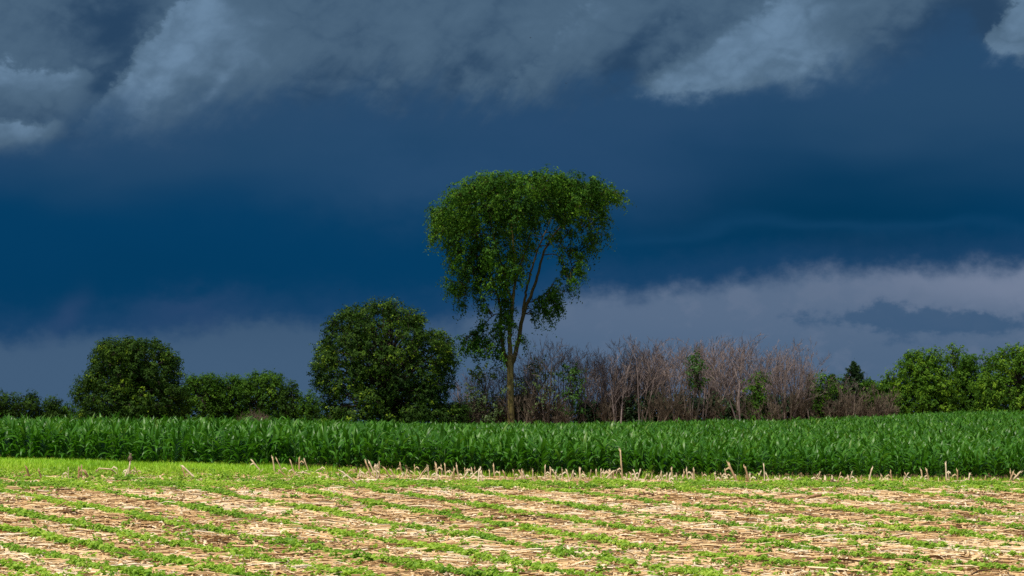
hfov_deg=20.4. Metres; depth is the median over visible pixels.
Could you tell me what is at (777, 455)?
corn plant
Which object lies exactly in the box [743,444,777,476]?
corn plant
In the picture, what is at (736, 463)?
corn plant
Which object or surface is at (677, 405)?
bare shrub
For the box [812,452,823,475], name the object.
corn plant
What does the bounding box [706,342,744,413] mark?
bare tree
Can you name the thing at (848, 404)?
bare shrub
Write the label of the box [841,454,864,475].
corn plant
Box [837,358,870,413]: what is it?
cedar tree
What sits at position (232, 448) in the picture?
corn plant
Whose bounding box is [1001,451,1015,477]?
corn plant
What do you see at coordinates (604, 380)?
bare tree
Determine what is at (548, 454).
corn plant
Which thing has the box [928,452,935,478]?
corn plant
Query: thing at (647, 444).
corn plant
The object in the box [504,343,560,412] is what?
bare tree
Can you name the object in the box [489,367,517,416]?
bare tree
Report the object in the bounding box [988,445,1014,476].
corn plant
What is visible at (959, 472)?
corn plant
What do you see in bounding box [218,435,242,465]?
corn plant
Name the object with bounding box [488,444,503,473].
corn plant
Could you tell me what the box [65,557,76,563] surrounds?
soybean plant
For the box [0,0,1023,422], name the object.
sky
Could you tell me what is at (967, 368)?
leafy tree
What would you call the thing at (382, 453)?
corn plant
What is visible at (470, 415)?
undergrowth bush
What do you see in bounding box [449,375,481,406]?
bare tree
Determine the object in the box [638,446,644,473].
corn plant
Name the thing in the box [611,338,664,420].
bare tree
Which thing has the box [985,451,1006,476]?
corn plant
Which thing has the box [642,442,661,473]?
corn plant
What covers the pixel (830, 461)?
corn plant
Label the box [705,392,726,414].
undergrowth bush
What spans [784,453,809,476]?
corn plant
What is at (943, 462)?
corn plant
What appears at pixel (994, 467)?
corn plant
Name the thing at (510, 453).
corn plant
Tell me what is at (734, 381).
bare tree
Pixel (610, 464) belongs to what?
corn plant
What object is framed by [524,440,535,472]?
corn plant
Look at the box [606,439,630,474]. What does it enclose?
corn plant
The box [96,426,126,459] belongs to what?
corn plant
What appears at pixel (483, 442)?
corn plant
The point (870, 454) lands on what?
corn plant
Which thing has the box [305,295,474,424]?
maple tree
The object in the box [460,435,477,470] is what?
corn plant
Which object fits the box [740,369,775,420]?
sapling
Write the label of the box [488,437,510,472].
corn plant
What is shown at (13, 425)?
corn plant
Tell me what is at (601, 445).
corn plant
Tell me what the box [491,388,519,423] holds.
bare shrub
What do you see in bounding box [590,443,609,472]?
corn plant
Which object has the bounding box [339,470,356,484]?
corn stalk
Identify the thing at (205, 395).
leafy tree
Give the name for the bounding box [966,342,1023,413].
leafy tree
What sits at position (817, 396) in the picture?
bare shrub
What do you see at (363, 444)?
corn plant
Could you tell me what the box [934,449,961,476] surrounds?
corn plant
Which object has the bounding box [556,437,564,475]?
corn plant
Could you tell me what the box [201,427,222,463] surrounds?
corn plant
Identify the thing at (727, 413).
undergrowth bush
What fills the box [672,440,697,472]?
corn plant
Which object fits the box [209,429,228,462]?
corn plant
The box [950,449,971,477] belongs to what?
corn plant
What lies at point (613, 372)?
bare tree
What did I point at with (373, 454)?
corn plant
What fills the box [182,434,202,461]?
corn plant
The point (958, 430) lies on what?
cornfield
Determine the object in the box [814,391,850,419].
undergrowth bush
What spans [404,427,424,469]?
corn plant
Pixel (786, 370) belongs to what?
bare tree
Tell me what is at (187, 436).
corn plant
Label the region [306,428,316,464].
corn plant
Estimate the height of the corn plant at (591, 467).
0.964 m
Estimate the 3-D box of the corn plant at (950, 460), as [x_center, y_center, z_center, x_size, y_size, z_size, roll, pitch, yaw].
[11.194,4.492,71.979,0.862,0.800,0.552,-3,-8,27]
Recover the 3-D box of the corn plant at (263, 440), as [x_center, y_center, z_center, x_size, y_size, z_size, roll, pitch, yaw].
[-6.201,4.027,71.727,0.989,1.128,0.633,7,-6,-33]
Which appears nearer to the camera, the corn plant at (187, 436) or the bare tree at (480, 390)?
the corn plant at (187, 436)
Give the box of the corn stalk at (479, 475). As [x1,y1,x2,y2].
[477,466,482,480]
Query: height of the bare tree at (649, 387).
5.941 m
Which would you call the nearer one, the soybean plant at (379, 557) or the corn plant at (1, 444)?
the soybean plant at (379, 557)
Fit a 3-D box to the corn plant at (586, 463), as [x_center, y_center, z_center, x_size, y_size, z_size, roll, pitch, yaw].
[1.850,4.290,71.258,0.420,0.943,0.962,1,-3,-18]
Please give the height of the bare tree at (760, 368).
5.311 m
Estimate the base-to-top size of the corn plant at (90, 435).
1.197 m
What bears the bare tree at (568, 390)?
on the ground at (877, 475)
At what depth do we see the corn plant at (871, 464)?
71.17 m
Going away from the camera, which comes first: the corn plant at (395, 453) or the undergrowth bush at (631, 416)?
the corn plant at (395, 453)
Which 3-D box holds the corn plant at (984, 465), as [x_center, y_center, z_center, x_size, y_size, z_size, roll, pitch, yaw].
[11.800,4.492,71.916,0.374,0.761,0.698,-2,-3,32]
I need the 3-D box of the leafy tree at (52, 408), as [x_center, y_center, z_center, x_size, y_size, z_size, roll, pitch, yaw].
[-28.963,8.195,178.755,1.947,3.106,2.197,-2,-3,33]
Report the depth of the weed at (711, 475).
69.33 m
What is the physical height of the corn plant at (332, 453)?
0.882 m
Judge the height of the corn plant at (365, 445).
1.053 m
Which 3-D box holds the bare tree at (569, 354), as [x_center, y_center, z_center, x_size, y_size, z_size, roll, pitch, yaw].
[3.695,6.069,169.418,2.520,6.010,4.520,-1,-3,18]
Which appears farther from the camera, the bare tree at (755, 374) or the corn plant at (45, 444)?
the bare tree at (755, 374)
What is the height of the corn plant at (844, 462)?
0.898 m
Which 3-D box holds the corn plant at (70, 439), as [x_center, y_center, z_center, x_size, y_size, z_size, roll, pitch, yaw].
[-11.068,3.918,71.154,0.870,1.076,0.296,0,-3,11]
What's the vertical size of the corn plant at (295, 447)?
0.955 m
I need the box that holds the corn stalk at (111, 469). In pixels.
[95,466,117,473]
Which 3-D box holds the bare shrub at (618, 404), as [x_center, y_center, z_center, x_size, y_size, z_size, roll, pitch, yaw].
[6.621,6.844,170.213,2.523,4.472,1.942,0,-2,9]
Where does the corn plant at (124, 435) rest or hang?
on the ground at (877, 475)
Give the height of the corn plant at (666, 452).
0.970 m
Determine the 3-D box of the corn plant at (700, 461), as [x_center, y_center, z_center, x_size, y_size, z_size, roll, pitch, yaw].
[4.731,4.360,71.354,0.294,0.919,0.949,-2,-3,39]
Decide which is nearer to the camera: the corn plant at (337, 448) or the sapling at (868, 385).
the corn plant at (337, 448)
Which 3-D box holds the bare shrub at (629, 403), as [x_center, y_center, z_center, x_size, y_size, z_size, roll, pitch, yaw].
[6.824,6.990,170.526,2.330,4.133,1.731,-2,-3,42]
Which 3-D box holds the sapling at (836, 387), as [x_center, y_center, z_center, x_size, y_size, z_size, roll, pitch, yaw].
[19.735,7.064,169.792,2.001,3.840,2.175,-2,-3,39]
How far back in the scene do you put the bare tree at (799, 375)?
171.25 m
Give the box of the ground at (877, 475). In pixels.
[0,455,1023,575]
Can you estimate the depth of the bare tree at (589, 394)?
168.79 m
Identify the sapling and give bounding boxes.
[460,363,514,423]
[513,355,558,423]
[515,373,530,393]
[555,362,586,422]
[684,347,713,420]
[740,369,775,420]
[807,370,835,418]
[828,374,854,415]
[857,377,883,414]
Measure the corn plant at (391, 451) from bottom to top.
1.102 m
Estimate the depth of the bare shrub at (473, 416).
167.71 m
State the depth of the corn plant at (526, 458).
71.26 m
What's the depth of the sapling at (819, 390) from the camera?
168.76 m
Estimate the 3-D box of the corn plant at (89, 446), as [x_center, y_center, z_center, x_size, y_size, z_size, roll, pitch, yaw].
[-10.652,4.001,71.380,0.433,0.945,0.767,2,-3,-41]
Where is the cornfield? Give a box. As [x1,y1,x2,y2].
[0,408,1023,475]
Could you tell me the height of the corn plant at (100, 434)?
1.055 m
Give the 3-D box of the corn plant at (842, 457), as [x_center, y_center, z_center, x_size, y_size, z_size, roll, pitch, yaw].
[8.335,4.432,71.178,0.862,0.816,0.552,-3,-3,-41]
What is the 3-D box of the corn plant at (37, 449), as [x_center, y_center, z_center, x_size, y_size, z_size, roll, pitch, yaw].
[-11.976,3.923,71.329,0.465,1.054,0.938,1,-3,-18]
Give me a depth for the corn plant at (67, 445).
71.89 m
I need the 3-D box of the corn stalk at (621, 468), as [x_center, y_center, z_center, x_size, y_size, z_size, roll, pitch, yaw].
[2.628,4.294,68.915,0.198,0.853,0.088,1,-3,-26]
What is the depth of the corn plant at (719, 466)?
71.13 m
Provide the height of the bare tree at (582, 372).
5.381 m
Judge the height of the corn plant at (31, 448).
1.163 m
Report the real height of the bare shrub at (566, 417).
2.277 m
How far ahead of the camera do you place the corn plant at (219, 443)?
71.35 m
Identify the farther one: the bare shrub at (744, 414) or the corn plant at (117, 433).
the bare shrub at (744, 414)
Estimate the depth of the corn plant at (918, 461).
71.26 m
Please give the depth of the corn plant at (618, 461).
71.29 m
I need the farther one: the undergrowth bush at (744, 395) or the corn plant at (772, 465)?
the undergrowth bush at (744, 395)
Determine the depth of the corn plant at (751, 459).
71.27 m
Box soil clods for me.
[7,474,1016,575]
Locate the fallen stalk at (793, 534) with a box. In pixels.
[765,533,798,536]
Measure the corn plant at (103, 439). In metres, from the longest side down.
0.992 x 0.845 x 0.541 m
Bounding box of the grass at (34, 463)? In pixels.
[0,455,1022,492]
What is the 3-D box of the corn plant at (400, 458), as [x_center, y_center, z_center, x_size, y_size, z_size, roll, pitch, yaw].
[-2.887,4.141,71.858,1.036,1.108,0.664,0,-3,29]
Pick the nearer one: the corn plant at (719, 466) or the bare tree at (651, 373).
the corn plant at (719, 466)
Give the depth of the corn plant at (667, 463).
71.21 m
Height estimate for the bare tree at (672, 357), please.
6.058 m
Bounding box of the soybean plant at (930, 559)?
[920,555,932,562]
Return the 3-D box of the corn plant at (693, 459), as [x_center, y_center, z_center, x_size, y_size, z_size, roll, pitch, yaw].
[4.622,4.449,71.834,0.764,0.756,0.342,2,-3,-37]
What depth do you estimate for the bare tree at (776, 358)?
173.92 m
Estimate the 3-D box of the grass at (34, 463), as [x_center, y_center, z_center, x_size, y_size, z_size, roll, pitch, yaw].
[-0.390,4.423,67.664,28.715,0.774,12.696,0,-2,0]
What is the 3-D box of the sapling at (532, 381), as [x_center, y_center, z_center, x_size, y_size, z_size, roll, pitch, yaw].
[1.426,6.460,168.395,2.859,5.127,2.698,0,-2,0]
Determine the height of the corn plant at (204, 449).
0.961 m
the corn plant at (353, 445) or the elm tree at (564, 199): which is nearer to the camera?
the corn plant at (353, 445)
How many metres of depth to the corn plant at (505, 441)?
71.92 m
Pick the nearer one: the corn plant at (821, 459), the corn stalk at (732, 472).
the corn stalk at (732, 472)
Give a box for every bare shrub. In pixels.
[236,408,260,420]
[238,410,266,419]
[458,398,491,424]
[479,378,506,421]
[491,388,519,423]
[494,383,538,423]
[514,377,563,423]
[535,384,565,422]
[550,403,587,424]
[554,392,577,422]
[566,392,606,419]
[595,397,628,422]
[601,371,641,421]
[617,373,640,422]
[635,389,674,421]
[652,386,692,421]
[655,378,695,421]
[678,399,702,420]
[685,408,721,420]
[696,396,742,420]
[704,393,735,418]
[723,392,750,420]
[738,396,759,420]
[749,396,788,421]
[767,386,804,421]
[785,410,807,419]
[789,376,815,418]
[798,385,837,415]
[805,402,833,418]
[821,393,855,418]
[834,390,868,417]
[836,383,874,417]
[837,404,859,418]
[856,400,896,416]
[856,405,898,416]
[864,401,889,416]
[865,401,899,416]
[870,382,901,416]
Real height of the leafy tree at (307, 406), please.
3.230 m
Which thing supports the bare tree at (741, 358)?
on the ground at (877, 475)
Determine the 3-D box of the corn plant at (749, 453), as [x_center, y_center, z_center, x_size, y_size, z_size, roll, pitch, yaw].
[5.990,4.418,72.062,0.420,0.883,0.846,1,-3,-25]
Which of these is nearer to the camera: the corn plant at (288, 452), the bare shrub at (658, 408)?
the corn plant at (288, 452)
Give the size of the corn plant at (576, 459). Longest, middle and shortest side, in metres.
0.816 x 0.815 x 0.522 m
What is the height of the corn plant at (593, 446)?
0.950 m
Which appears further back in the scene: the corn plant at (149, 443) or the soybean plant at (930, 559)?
the corn plant at (149, 443)
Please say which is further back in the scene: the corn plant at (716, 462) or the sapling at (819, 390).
the sapling at (819, 390)
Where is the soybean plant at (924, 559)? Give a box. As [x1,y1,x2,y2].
[916,555,928,563]
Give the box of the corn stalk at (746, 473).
[743,465,748,480]
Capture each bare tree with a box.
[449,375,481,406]
[450,369,485,403]
[468,367,499,408]
[478,371,504,406]
[483,362,506,421]
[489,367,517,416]
[497,367,528,423]
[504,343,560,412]
[507,333,572,423]
[514,338,570,422]
[520,355,546,403]
[537,341,576,420]
[545,360,586,420]
[551,342,597,422]
[561,352,603,399]
[566,348,602,421]
[566,349,619,422]
[573,346,636,422]
[579,342,635,420]
[588,345,641,422]
[588,351,645,401]
[589,348,614,398]
[590,351,616,402]
[592,343,641,422]
[600,347,638,391]
[604,339,670,400]
[609,339,691,407]
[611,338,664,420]
[621,341,677,393]
[623,334,673,421]
[623,335,656,396]
[624,339,691,421]
[626,339,720,401]
[626,342,666,395]
[637,340,707,411]
[637,346,683,410]
[641,344,686,399]
[647,336,708,421]
[651,335,723,405]
[667,337,712,421]
[671,337,752,412]
[675,342,722,401]
[678,338,733,396]
[685,337,733,420]
[689,340,734,394]
[698,334,767,419]
[699,339,773,401]
[702,343,741,394]
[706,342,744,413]
[708,340,782,400]
[709,336,754,398]
[711,341,750,397]
[715,335,766,398]
[731,341,754,398]
[731,350,776,410]
[736,344,774,394]
[737,351,787,407]
[737,352,775,394]
[751,348,798,411]
[752,339,803,419]
[762,341,803,401]
[762,344,820,413]
[767,336,829,420]
[767,339,789,398]
[779,346,810,406]
[781,343,825,401]
[782,347,834,393]
[783,358,817,418]
[831,376,869,414]
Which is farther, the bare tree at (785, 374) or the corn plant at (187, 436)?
the bare tree at (785, 374)
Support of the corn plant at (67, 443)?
on the ground at (877, 475)
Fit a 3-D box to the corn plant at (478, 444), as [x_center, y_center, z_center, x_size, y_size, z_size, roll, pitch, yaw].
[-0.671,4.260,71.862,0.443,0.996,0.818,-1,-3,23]
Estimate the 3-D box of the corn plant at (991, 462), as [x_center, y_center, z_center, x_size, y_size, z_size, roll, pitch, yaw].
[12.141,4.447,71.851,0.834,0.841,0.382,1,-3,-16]
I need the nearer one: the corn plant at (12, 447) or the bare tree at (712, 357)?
the corn plant at (12, 447)
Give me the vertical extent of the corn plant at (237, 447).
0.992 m
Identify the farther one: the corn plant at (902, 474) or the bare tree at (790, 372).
the bare tree at (790, 372)
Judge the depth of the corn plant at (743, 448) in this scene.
71.89 m
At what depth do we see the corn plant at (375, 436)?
71.95 m
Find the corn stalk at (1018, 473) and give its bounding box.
[1011,471,1022,480]
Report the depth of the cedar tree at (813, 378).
173.26 m
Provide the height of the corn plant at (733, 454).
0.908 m
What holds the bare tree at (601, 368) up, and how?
on the ground at (877, 475)
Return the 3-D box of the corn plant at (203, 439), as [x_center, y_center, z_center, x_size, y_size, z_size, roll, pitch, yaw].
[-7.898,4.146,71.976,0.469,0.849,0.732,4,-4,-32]
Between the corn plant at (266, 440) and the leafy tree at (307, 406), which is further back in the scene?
the leafy tree at (307, 406)
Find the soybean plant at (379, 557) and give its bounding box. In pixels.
[374,553,387,559]
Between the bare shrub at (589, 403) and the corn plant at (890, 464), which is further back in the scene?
the bare shrub at (589, 403)
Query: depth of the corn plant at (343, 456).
71.40 m
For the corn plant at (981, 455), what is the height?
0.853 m
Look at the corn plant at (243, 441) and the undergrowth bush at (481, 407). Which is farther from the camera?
the undergrowth bush at (481, 407)
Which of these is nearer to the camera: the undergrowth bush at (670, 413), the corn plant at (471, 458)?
the corn plant at (471, 458)
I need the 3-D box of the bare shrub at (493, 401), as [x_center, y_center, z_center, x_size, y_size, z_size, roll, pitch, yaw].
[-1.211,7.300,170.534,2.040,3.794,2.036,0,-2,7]
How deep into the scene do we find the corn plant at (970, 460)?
71.85 m
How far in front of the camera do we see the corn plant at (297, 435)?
71.92 m
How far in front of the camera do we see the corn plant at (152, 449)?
71.22 m
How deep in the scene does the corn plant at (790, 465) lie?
71.26 m
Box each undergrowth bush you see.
[454,396,479,423]
[469,395,496,422]
[506,391,537,422]
[521,397,553,422]
[570,397,600,424]
[595,395,617,422]
[622,395,654,422]
[640,391,669,421]
[663,401,680,420]
[669,389,698,420]
[684,392,715,420]
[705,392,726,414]
[716,394,747,420]
[740,391,766,420]
[768,392,803,420]
[790,397,815,419]
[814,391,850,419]
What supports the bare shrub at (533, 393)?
on the ground at (877, 475)
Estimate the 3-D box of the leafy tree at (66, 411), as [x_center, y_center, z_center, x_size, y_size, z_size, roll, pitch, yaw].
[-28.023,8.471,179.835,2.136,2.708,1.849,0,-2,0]
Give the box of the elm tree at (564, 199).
[422,164,636,424]
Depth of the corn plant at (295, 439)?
71.85 m
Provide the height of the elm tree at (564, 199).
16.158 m
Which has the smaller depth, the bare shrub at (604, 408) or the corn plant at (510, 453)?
the corn plant at (510, 453)
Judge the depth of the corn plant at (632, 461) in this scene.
71.87 m
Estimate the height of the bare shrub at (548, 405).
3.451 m
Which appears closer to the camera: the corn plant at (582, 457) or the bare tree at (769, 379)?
the corn plant at (582, 457)
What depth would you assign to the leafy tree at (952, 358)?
173.82 m
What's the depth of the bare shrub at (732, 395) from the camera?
169.06 m
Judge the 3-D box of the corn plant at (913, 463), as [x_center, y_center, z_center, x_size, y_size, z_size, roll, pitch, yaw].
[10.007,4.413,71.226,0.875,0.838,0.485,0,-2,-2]
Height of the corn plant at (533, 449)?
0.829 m
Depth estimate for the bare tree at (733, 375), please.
172.23 m
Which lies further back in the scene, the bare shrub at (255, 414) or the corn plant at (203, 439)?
the bare shrub at (255, 414)
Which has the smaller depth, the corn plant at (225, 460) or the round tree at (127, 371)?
the corn plant at (225, 460)
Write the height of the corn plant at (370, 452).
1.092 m
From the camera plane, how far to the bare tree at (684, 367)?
173.95 m
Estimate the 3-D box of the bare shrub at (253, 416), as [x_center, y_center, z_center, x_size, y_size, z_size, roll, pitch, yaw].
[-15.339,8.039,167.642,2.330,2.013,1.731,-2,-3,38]
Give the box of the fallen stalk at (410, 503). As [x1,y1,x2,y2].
[389,502,438,504]
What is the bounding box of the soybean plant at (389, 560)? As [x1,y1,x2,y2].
[385,556,393,562]
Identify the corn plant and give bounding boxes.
[0,414,17,448]
[0,422,22,456]
[0,423,19,457]
[5,420,32,458]
[5,426,33,458]
[6,425,25,457]
[10,419,27,458]
[18,420,43,458]
[25,425,45,457]
[32,425,59,457]
[34,422,68,458]
[35,433,46,457]
[43,430,66,457]
[46,423,78,458]
[55,423,83,457]
[58,425,81,460]
[60,423,72,459]
[67,430,91,458]
[72,435,79,458]
[75,424,92,458]
[75,429,95,456]
[80,420,99,459]
[84,427,112,459]
[90,426,117,459]
[93,425,110,459]
[93,428,115,460]
[94,420,132,461]
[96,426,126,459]
[107,427,137,460]
[109,431,126,461]
[111,421,123,450]
[113,426,130,454]
[126,426,147,459]
[128,427,138,461]
[129,434,146,460]
[134,427,164,461]
[134,432,155,461]
[138,426,153,461]
[142,425,159,461]
[146,437,168,458]
[160,426,186,462]
[160,429,178,459]
[160,441,174,463]
[170,427,199,461]
[171,430,182,462]
[181,422,193,460]
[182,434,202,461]
[185,434,213,463]
[188,425,209,461]
[195,431,218,463]
[197,429,229,462]
[197,436,212,461]
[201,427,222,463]
[204,430,233,463]
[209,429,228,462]
[211,427,236,462]
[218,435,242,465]
[220,426,251,461]
[222,428,252,464]
[223,433,245,463]
[226,423,258,464]
[228,431,235,463]
[235,427,263,465]
[243,431,271,463]
[245,427,285,463]
[248,435,261,463]
[256,426,283,462]
[256,426,284,463]
[260,429,290,461]
[263,428,279,463]
[270,424,293,462]
[272,429,298,464]
[276,428,304,464]
[281,434,309,464]
[282,428,306,463]
[294,433,316,465]
[295,430,310,461]
[296,429,311,463]
[302,430,333,467]
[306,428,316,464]
[312,444,332,467]
[316,425,335,466]
[317,434,340,465]
[322,437,341,463]
[329,437,344,469]
[331,439,353,466]
[340,424,354,467]
[345,433,360,465]
[346,426,368,468]
[350,433,379,468]
[353,444,363,470]
[360,431,377,467]
[360,434,387,467]
[361,431,380,471]
[363,430,385,466]
[363,434,394,465]
[376,431,408,467]
[376,439,386,467]
[380,435,393,466]
[381,439,405,469]
[387,434,418,472]
[389,430,418,466]
[398,439,424,473]
[399,431,436,474]
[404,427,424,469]
[406,430,441,468]
[409,438,423,470]
[416,435,442,473]
[422,422,452,466]
[422,438,451,469]
[425,441,438,473]
[432,437,461,470]
[441,441,449,467]
[445,435,464,470]
[450,446,469,474]
[451,434,471,471]
[459,437,476,474]
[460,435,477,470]
[468,438,494,469]
[473,437,508,473]
[475,439,490,467]
[477,437,496,471]
[483,441,506,469]
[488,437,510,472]
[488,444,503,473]
[490,433,509,472]
[498,443,513,473]
[505,443,517,476]
[510,432,530,476]
[516,447,541,473]
[517,442,537,473]
[523,439,555,475]
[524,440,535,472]
[528,445,545,473]
[530,433,552,475]
[532,446,549,473]
[535,439,563,470]
[536,439,570,474]
[544,446,565,474]
[553,441,581,472]
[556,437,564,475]
[560,441,590,472]
[569,445,580,472]
[573,443,585,471]
[577,440,597,471]
[578,441,598,473]
[578,442,602,471]
[582,444,602,470]
[584,438,615,470]
[589,436,623,471]
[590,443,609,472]
[597,444,619,473]
[603,440,633,472]
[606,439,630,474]
[616,441,634,473]
[617,434,652,470]
[631,441,643,472]
[633,437,647,474]
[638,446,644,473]
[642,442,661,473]
[643,440,654,471]
[649,444,670,476]
[652,442,669,478]
[653,449,680,474]
[654,441,672,473]
[668,447,690,476]
[669,445,686,474]
[672,440,691,473]
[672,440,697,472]
[673,448,696,477]
[681,443,714,476]
[685,451,696,473]
[693,445,713,474]
[700,447,718,476]
[703,445,727,475]
[714,449,731,475]
[719,448,730,477]
[723,443,756,479]
[727,443,756,472]
[729,444,740,473]
[734,448,754,479]
[741,447,757,473]
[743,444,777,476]
[744,450,768,474]
[746,446,761,471]
[751,450,771,477]
[756,456,781,475]
[763,444,784,472]
[767,445,797,476]
[767,452,781,476]
[777,448,802,474]
[780,446,801,474]
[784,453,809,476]
[792,450,817,477]
[799,447,812,475]
[800,454,824,474]
[805,445,815,476]
[807,446,821,473]
[811,443,830,476]
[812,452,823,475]
[818,447,835,475]
[821,450,841,474]
[826,448,838,475]
[828,445,856,478]
[828,458,846,476]
[832,449,858,476]
[835,452,855,475]
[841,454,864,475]
[849,445,868,472]
[849,453,867,476]
[855,457,876,477]
[860,455,884,476]
[863,448,886,476]
[866,450,894,475]
[872,451,896,475]
[885,444,913,478]
[885,453,896,474]
[885,453,905,477]
[895,445,914,473]
[895,449,928,475]
[896,454,908,477]
[897,451,906,477]
[902,453,914,476]
[913,445,930,476]
[915,452,921,475]
[927,453,954,476]
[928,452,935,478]
[928,454,942,477]
[929,457,950,477]
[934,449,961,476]
[934,451,953,475]
[938,451,962,475]
[946,452,971,476]
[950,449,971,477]
[950,453,964,480]
[951,451,972,477]
[959,446,980,475]
[967,447,983,476]
[972,451,987,476]
[972,452,987,476]
[978,446,986,477]
[981,449,1002,476]
[981,449,1007,476]
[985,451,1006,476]
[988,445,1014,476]
[996,452,1007,475]
[1001,450,1016,476]
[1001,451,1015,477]
[1005,450,1023,477]
[1005,452,1018,475]
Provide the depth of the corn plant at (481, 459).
71.36 m
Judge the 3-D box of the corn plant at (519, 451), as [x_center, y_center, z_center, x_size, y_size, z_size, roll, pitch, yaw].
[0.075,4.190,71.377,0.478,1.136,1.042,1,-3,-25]
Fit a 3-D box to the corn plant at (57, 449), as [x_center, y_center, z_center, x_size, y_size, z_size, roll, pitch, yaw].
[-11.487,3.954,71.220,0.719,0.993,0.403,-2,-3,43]
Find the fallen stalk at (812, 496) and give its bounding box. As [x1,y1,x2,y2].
[803,493,821,500]
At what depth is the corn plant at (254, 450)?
71.12 m
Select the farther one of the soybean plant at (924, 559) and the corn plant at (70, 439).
the corn plant at (70, 439)
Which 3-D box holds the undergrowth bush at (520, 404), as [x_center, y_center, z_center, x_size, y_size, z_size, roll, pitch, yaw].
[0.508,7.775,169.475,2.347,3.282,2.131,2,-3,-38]
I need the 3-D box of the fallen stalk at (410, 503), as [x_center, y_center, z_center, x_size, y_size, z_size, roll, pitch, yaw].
[-1.895,4.126,54.309,1.006,0.098,0.077,1,-3,-14]
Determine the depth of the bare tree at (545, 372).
168.94 m
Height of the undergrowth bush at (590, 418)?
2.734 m
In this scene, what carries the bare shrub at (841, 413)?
on the ground at (877, 475)
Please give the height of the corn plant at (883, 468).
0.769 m
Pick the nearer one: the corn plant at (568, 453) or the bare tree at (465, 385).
the corn plant at (568, 453)
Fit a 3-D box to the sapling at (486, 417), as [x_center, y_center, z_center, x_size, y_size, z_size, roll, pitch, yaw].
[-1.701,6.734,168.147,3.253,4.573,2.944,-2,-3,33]
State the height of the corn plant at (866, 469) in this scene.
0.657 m
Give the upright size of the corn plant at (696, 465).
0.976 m
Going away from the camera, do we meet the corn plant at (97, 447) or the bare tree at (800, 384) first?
the corn plant at (97, 447)
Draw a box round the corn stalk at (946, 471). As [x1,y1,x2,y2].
[945,463,950,480]
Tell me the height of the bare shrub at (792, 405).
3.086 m
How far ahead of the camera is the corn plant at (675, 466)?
71.32 m
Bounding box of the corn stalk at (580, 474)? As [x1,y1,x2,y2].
[579,467,585,479]
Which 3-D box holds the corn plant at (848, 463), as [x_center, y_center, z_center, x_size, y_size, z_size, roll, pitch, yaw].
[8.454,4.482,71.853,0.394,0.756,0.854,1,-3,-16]
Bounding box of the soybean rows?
[0,466,1023,575]
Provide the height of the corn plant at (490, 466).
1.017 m
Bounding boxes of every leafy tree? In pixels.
[0,389,45,419]
[39,395,64,420]
[57,401,81,419]
[179,371,230,419]
[210,373,253,420]
[236,368,288,420]
[276,379,302,419]
[291,389,322,420]
[875,367,897,412]
[886,344,965,414]
[939,342,968,388]
[949,354,982,411]
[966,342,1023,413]
[974,348,999,376]
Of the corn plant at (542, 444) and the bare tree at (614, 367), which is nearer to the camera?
the corn plant at (542, 444)
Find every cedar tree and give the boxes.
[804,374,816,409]
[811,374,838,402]
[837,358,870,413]
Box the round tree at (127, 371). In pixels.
[68,335,191,420]
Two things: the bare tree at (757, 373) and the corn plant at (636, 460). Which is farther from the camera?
the bare tree at (757, 373)
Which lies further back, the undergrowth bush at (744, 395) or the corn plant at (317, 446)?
the undergrowth bush at (744, 395)
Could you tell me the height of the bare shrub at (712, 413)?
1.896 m
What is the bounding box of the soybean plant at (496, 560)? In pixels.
[494,555,507,562]
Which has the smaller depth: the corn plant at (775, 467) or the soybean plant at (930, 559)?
the soybean plant at (930, 559)
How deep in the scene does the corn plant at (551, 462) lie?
71.36 m
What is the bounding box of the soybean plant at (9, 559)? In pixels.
[0,558,11,566]
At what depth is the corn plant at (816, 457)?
71.92 m
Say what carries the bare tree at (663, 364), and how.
on the ground at (877, 475)
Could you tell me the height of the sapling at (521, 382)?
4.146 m
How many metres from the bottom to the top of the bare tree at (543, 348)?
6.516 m
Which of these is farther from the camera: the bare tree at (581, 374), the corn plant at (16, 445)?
the bare tree at (581, 374)
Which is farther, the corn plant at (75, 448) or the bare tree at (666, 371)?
the bare tree at (666, 371)
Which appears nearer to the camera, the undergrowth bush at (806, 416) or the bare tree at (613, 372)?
the undergrowth bush at (806, 416)
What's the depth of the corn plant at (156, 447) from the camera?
71.14 m
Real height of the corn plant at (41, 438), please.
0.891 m
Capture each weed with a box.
[643,469,652,479]
[708,472,716,480]
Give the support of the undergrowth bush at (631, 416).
on the ground at (877, 475)
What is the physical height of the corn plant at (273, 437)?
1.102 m
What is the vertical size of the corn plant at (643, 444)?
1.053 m
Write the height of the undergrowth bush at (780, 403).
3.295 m
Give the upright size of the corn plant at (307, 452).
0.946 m
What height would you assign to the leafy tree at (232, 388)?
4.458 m
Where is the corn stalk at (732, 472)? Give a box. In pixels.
[725,460,737,480]
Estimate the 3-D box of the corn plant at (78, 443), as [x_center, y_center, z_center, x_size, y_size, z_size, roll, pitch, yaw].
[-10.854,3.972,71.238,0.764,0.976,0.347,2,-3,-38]
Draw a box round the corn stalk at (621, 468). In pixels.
[616,450,622,476]
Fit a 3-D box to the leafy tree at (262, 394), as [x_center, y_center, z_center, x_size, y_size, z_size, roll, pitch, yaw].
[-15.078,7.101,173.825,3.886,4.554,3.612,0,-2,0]
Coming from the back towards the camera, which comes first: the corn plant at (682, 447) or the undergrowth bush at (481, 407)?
the undergrowth bush at (481, 407)
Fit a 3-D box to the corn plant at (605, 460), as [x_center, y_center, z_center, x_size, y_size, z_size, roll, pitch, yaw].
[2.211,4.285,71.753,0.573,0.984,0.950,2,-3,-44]

